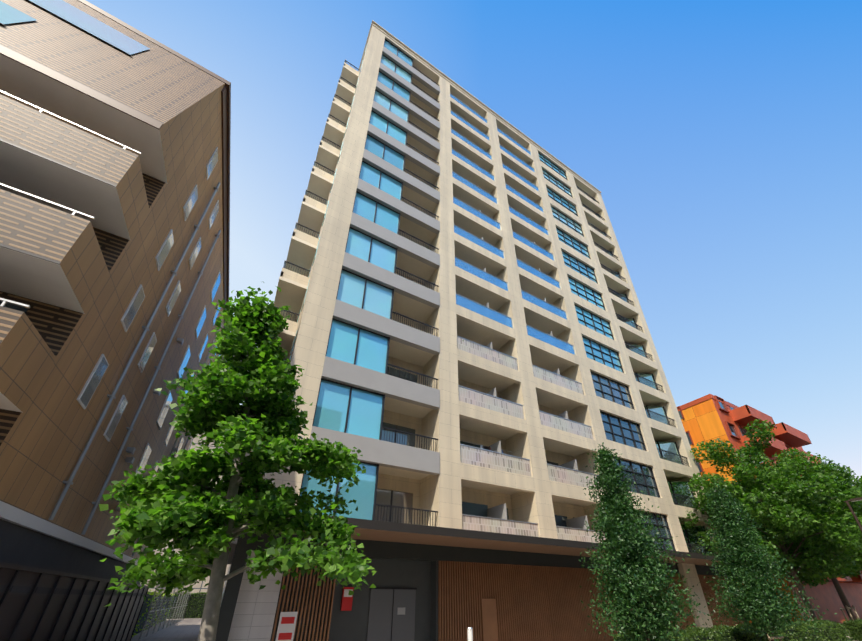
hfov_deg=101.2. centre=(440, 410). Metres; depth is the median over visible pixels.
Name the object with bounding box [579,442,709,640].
conifer
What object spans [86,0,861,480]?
sky
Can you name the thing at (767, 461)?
tree
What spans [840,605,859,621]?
support tree
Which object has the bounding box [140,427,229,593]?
lane end building
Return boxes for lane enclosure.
[0,562,148,640]
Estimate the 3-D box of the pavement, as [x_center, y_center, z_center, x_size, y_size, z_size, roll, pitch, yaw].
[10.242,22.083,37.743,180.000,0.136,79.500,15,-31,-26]
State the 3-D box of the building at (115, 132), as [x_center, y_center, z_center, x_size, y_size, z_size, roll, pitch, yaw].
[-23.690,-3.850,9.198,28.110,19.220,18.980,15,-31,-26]
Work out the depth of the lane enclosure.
8.95 m
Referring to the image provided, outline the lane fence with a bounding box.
[138,585,205,640]
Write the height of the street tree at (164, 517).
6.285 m
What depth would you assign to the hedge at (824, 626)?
13.76 m
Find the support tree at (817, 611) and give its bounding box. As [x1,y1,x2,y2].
[800,607,821,620]
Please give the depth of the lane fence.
23.18 m
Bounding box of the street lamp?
[844,497,861,531]
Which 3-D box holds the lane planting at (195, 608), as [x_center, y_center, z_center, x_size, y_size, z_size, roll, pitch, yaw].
[-25.504,20.307,37.048,4.789,2.511,1.714,15,-31,-26]
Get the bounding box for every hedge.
[613,618,835,640]
[616,628,723,640]
[728,620,850,640]
[843,618,861,640]
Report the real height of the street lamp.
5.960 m
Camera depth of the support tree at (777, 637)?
10.76 m
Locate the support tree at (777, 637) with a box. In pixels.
[767,634,783,640]
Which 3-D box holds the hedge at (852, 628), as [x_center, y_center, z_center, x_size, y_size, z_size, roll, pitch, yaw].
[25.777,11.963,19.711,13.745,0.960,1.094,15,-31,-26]
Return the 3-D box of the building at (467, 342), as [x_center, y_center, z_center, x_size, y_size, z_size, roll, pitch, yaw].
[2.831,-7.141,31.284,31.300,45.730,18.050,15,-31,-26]
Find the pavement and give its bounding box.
[131,618,851,640]
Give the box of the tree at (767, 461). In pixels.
[738,446,861,619]
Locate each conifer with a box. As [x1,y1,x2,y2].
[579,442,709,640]
[697,479,836,640]
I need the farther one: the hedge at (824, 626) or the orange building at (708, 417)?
the orange building at (708, 417)
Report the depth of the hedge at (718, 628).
14.49 m
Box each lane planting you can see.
[132,590,174,636]
[166,592,206,618]
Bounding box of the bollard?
[467,627,472,640]
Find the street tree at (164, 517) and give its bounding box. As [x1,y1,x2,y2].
[99,282,376,640]
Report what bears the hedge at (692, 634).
on the pavement
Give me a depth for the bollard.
11.89 m
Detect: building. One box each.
[0,0,230,583]
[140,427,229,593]
[215,20,746,640]
[677,394,861,622]
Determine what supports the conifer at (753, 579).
on the pavement
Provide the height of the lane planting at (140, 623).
2.316 m
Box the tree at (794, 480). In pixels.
[678,419,861,619]
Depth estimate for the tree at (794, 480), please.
20.56 m
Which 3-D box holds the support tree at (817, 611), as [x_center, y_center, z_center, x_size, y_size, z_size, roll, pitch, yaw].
[20.896,11.734,19.812,1.500,1.370,0.400,15,-31,-26]

